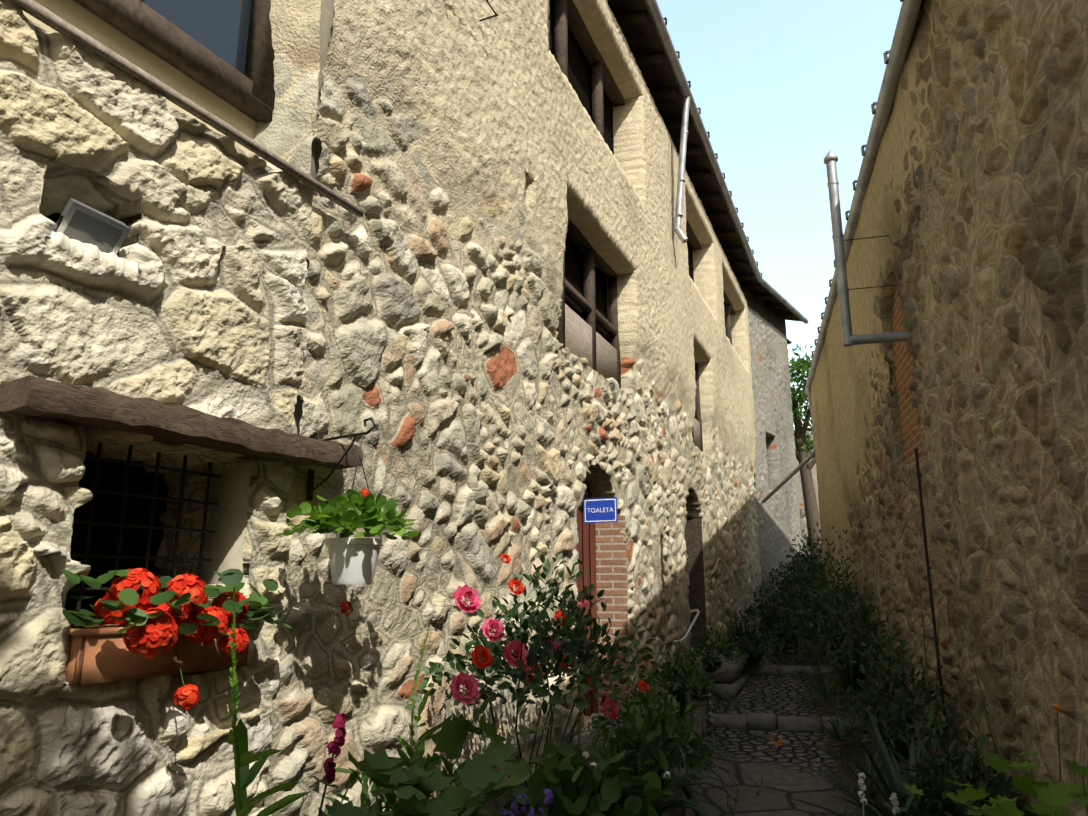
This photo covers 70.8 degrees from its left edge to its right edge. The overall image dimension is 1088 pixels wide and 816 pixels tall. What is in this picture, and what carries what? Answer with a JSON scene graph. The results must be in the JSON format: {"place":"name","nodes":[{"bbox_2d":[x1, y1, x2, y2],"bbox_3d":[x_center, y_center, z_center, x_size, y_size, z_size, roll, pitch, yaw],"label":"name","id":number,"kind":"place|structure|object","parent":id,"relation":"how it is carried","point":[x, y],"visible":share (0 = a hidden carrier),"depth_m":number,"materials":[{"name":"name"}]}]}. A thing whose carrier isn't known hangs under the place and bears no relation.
{"place":"outdoors","nodes":[
{"label":"outdoors","id":0,"kind":"place"},
{"bbox_2d":[13,0,363,216],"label":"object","id":1,"kind":"structure","parent":0,"point":[44,15],"depth_m":2.82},
{"bbox_2d":[201,0,334,800],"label":"wall","id":2,"kind":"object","parent":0,"point":[224,542],"depth_m":3.08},
{"bbox_2d":[253,0,321,182],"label":"wall","id":3,"kind":"structure","parent":0,"point":[286,133],"depth_m":3.59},
{"bbox_2d":[263,0,675,815],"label":"tall wall","id":4,"kind":"structure","parent":0,"point":[469,164],"depth_m":4.62,"materials":[{"name":"stone"}]},
{"bbox_2d":[479,0,497,20],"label":"wire","id":5,"kind":"object","parent":4,"relation":"attached to","point":[495,15],"visible":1,"depth_m":5.09,"materials":[{"name":"grey metal"}]},
{"bbox_2d":[583,490,617,522],"bbox_3d":[0.459,0.788,6.267,0.293,0.302,0.008,-5,-14,22],"label":"toilet sign","id":6,"kind":"object","parent":4,"relation":"attached to","point":[605,516],"visible":1,"depth_m":6.25,"materials":[{"name":"blue metal"}]},
{"bbox_2d":[587,507,612,512],"bbox_3d":[0.459,0.834,6.250,0.226,0.036,0.001,-5,-14,22],"label":"sign lettering","id":7,"kind":"object","parent":6,"relation":"attached to","point":[600,509],"visible":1,"depth_m":6.25},
{"bbox_2d":[576,480,629,715],"bbox_3d":[0.402,1.587,6.679,0.275,2.370,1.350,-5,-14,22],"label":"door","id":8,"kind":"structure","parent":4,"relation":"attached to","point":[601,548],"depth_m":7.14,"materials":[{"name":"red brick"}]},
{"bbox_2d":[478,620,940,815],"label":"alley ground","id":9,"kind":"structure","parent":0,"point":[757,758],"depth_m":6.81,"materials":[{"name":"grey stone"}]},
{"bbox_2d":[226,567,586,815],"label":"plant stalks","id":10,"kind":"object","parent":9,"relation":"on","point":[245,775],"visible":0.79,"depth_m":1.72,"materials":[{"name":"green plant"}]},
{"bbox_2d":[318,650,614,815],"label":"flower spike","id":11,"kind":"object","parent":9,"relation":"on","point":[338,723],"depth_m":2.30,"materials":[{"name":"pink plant"}]},
{"bbox_2d":[498,788,553,815],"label":"purple flowers","id":12,"kind":"object","parent":9,"relation":"on","point":[531,812],"visible":1,"depth_m":2.76,"materials":[{"name":"purple plant"}]},
{"bbox_2d":[304,623,748,815],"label":"bed plants","id":13,"kind":"object","parent":9,"relation":"on","point":[573,781],"visible":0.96,"depth_m":3.26,"materials":[{"name":"green plant"}]},
{"bbox_2d":[404,546,662,789],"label":"rose bush leaves","id":14,"kind":"object","parent":9,"relation":"on","point":[572,647],"visible":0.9,"depth_m":3.65,"materials":[{"name":"green plant"}]},
{"bbox_2d":[449,584,544,704],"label":"pink roses","id":15,"kind":"object","parent":14,"relation":"on","point":[470,682],"visible":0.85,"depth_m":3.21,"materials":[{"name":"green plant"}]},
{"bbox_2d":[501,553,593,694],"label":"rose flowers","id":16,"kind":"object","parent":14,"relation":"on","point":[521,588],"visible":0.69,"depth_m":3.85,"materials":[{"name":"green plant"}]},
{"bbox_2d":[481,595,619,718],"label":"rose flowers","id":17,"kind":"object","parent":14,"relation":"attached to","point":[497,626],"visible":0.71,"depth_m":3.35,"materials":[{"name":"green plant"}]},
{"bbox_2d":[470,644,649,691],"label":"rose flowers","id":18,"kind":"object","parent":14,"relation":"attached to","point":[484,652],"visible":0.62,"depth_m":3.03,"materials":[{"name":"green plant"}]},
{"bbox_2d":[556,671,745,815],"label":"daylily leaves","id":19,"kind":"object","parent":9,"relation":"on","point":[695,807],"visible":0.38,"depth_m":4.94,"materials":[{"name":"green plant"}]},
{"bbox_2d":[572,656,748,815],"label":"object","id":20,"kind":"structure","parent":9,"relation":"on","point":[733,684],"depth_m":7.94,"materials":[{"name":"stone"}]},
{"bbox_2d":[661,117,761,706],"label":"tall wall","id":21,"kind":"structure","parent":9,"relation":"on","point":[711,485],"depth_m":12.00,"materials":[{"name":"stone"}]},
{"bbox_2d":[548,0,734,646],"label":"opening frames","id":22,"kind":"structure","parent":21,"relation":"attached to","point":[579,336],"depth_m":8.12,"materials":[{"name":"brown wood"}]},
{"bbox_2d":[550,0,755,487],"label":"opening interiors","id":23,"kind":"object","parent":21,"relation":"attached to","point":[579,74],"visible":0.05,"depth_m":8.19,"materials":[{"name":"black"}]},
{"bbox_2d":[673,609,699,643],"bbox_3d":[1.713,2.599,9.135,0.149,0.356,0.931,-5,-14,22],"label":"hand rail","id":24,"kind":"object","parent":21,"relation":"attached to","point":[690,627],"visible":1,"depth_m":9.01,"materials":[{"name":"grey metal"}]},
{"bbox_2d":[607,0,801,343],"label":"roof","id":25,"kind":"structure","parent":21,"relation":"on","point":[634,20],"depth_m":11.89,"materials":[{"name":"tile"}]},
{"bbox_2d":[645,0,808,323],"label":"gutter","id":26,"kind":"object","parent":25,"relation":"attached to","point":[689,103],"visible":0.94,"depth_m":10.50,"materials":[{"name":"grey metal"}]},
{"bbox_2d":[675,130,813,437],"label":"pipe collars","id":27,"kind":"object","parent":26,"relation":"attached to","point":[680,213],"visible":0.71,"depth_m":10.30,"materials":[{"name":"grey metal"}]},
{"bbox_2d":[582,693,899,815],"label":"white flowers","id":28,"kind":"object","parent":9,"relation":"on","point":[862,787],"visible":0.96,"depth_m":3.63,"materials":[{"name":"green plant"}]},
{"bbox_2d":[747,306,802,611],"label":"wall","id":29,"kind":"structure","parent":9,"relation":"on","point":[778,514],"depth_m":17.53,"materials":[{"name":"grey stone"}]},
{"bbox_2d":[702,639,858,815],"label":"grass tufts","id":30,"kind":"object","parent":9,"relation":"on","point":[808,703],"visible":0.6,"depth_m":7.38,"materials":[{"name":"green plant"}]},
{"bbox_2d":[756,431,820,575],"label":"ring wall","id":31,"kind":"structure","parent":9,"relation":"on","point":[803,522],"depth_m":24.58,"materials":[{"name":"stone"}]},
{"bbox_2d":[706,664,871,732],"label":"alley steps","id":32,"kind":"structure","parent":9,"relation":"on","point":[763,721],"depth_m":7.85,"materials":[{"name":"stone"}]},
{"bbox_2d":[769,521,824,603],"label":"shrubs","id":33,"kind":"object","parent":9,"relation":"on","point":[809,540],"visible":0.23,"depth_m":15.09,"materials":[{"name":"green plant"}]},
{"bbox_2d":[715,526,1031,815],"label":"shade shrubs","id":34,"kind":"object","parent":9,"relation":"on","point":[779,624],"visible":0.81,"depth_m":6.80,"materials":[{"name":"green plant"}]},
{"bbox_2d":[783,528,1005,815],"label":"tall weeds","id":35,"kind":"object","parent":9,"relation":"on","point":[825,694],"visible":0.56,"depth_m":6.19,"materials":[{"name":"green plant"}]},
{"bbox_2d":[783,711,1028,815],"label":"yucca leaves","id":36,"kind":"object","parent":9,"relation":"on","point":[892,772],"visible":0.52,"depth_m":4.25,"materials":[{"name":"green plant"}]},
{"bbox_2d":[903,751,1087,815],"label":"green leaves","id":37,"kind":"object","parent":9,"relation":"on","point":[1053,799],"visible":1,"depth_m":3.11,"materials":[{"name":"green plant"}]},
{"bbox_2d":[932,616,1060,781],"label":"stalks","id":38,"kind":"object","parent":9,"relation":"on","point":[941,709],"visible":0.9,"depth_m":5.08,"materials":[{"name":"green plant"}]},
{"bbox_2d":[771,704,1061,745],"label":"orange flowers","id":39,"kind":"object","parent":38,"relation":"attached to","point":[778,743],"visible":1,"depth_m":4.34,"materials":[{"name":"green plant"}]},
{"bbox_2d":[656,0,901,428],"label":"sky","id":40,"kind":"structure","parent":0,"point":[777,86],"materials":[{"name":"blue"}]},
{"bbox_2d":[789,344,822,559],"bbox_3d":[7.857,2.147,21.779,5.297,7.791,4.003,-3,-13,15],"label":"tree","id":41,"kind":"object","parent":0,"point":[811,506],"depth_m":21.79,"materials":[{"name":"green plant"}]},
{"bbox_3d":[4.671,-5.060,4.228,5.140,4.420,22.300,-3,-13,15],"label":"roof","id":42,"kind":"object","parent":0,"visible":0},
{"bbox_2d":[761,0,921,502],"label":"gutter","id":43,"kind":"object","parent":42,"relation":"attached to","point":[894,61],"visible":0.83,"depth_m":6.46,"materials":[{"name":"grey metal"}]},
{"label":"ground","id":44,"kind":"structure","parent":0,"visible":0},
{"bbox_2d":[22,0,262,170],"bbox_3d":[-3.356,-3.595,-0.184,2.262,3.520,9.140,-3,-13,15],"label":"window sill","id":45,"kind":"structure","parent":44,"relation":"on","point":[83,19],"depth_m":3.08,"materials":[{"name":"beige stone"}]},
{"bbox_2d":[0,0,313,815],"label":"wall","id":46,"kind":"structure","parent":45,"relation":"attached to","point":[190,294],"depth_m":2.59,"materials":[{"name":"stone"}]},
{"bbox_2d":[54,198,130,255],"bbox_3d":[-1.591,-0.564,2.579,0.353,0.214,0.201,-5,-14,22],"label":"flood light","id":47,"kind":"object","parent":46,"relation":"attached to","point":[84,223],"visible":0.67,"depth_m":2.52,"materials":[{"name":"silver metal"}]},
{"bbox_2d":[40,213,167,619],"bbox_3d":[-1.735,0.136,2.904,0.200,1.840,1.230,-7,-15,27],"label":"interior window","id":48,"kind":"structure","parent":46,"relation":"attached to","point":[107,508],"depth_m":3.07,"materials":[{"name":"black"}]},
{"bbox_2d":[69,442,220,625],"bbox_3d":[-1.486,0.540,2.764,0.018,0.850,0.740,-7,-15,27],"label":"grille window","id":49,"kind":"structure","parent":46,"relation":"attached to","point":[98,458],"depth_m":2.81,"materials":[{"name":"black metal"}]},
{"bbox_2d":[65,620,254,685],"bbox_3d":[-1.346,0.824,2.624,0.240,0.163,0.660,-7,-15,27],"label":"window box planter","id":50,"kind":"object","parent":46,"relation":"attached to","point":[99,653],"visible":0.4,"depth_m":2.42,"materials":[{"name":"orange ceramic"}]},
{"bbox_2d":[93,568,248,709],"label":"geranium flowers","id":51,"kind":"object","parent":50,"relation":"in","point":[163,630],"visible":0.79,"depth_m":2.44,"materials":[{"name":"red plant"}]},
{"bbox_2d":[61,569,291,685],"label":"geranium leaves","id":52,"kind":"object","parent":50,"relation":"in","point":[230,579],"visible":0.67,"depth_m":2.44,"materials":[{"name":"green plant"}]},
{"bbox_2d":[0,375,362,468],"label":"window lintel","id":53,"kind":"structure","parent":46,"relation":"attached to","point":[106,409],"depth_m":2.56,"materials":[{"name":"brown wood"}]},
{"bbox_2d":[306,417,383,583],"bbox_3d":[-0.838,0.370,3.115,0.404,0.680,0.234,-3,-13,15],"label":"hanging pot","id":54,"kind":"object","parent":53,"relation":"attached to","point":[353,560],"visible":0.96,"depth_m":2.97,"materials":[{"name":"white"}]},
{"bbox_2d":[275,489,419,539],"bbox_3d":[-0.758,0.427,3.084,0.400,0.202,0.662,-3,-13,15],"label":"potted plant","id":55,"kind":"object","parent":54,"relation":"in","point":[337,517],"visible":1,"depth_m":2.97,"materials":[{"name":"green plant"}]},
{"bbox_2d":[340,488,368,615],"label":"flowers","id":56,"kind":"object","parent":54,"relation":"attached to","point":[343,605],"visible":0.85,"depth_m":3.20,"materials":[{"name":"red plant"}]},
{"bbox_2d":[73,0,274,122],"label":"window","id":57,"kind":"structure","parent":45,"relation":"attached to","point":[223,50],"depth_m":3.34,"materials":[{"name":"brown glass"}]},
{"bbox_2d":[846,0,1087,815],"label":"wall","id":58,"kind":"structure","parent":44,"relation":"on","point":[974,207],"depth_m":4.17,"materials":[{"name":"stone"}]},
{"bbox_2d":[810,293,893,701],"label":"wall","id":59,"kind":"structure","parent":58,"relation":"attached to","point":[846,497],"depth_m":10.14,"materials":[{"name":"paint"}]},
{"bbox_2d":[824,150,909,346],"bbox_3d":[2.760,-1.425,6.542,0.572,1.822,0.120,-3,-13,15],"label":"flue pipe","id":60,"kind":"object","parent":58,"relation":"attached to","point":[849,338],"visible":0.92,"depth_m":6.50,"materials":[{"name":"grey metal"}]},
{"bbox_2d":[892,282,922,463],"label":"bricks","id":61,"kind":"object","parent":58,"relation":"attached to","point":[909,413],"depth_m":6.76,"materials":[{"name":"brick"}]},
{"bbox_2d":[914,449,951,776],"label":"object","id":62,"kind":"structure","parent":58,"relation":"attached to","point":[918,475],"depth_m":5.68,"materials":[{"name":"grey metal"}]}
]}

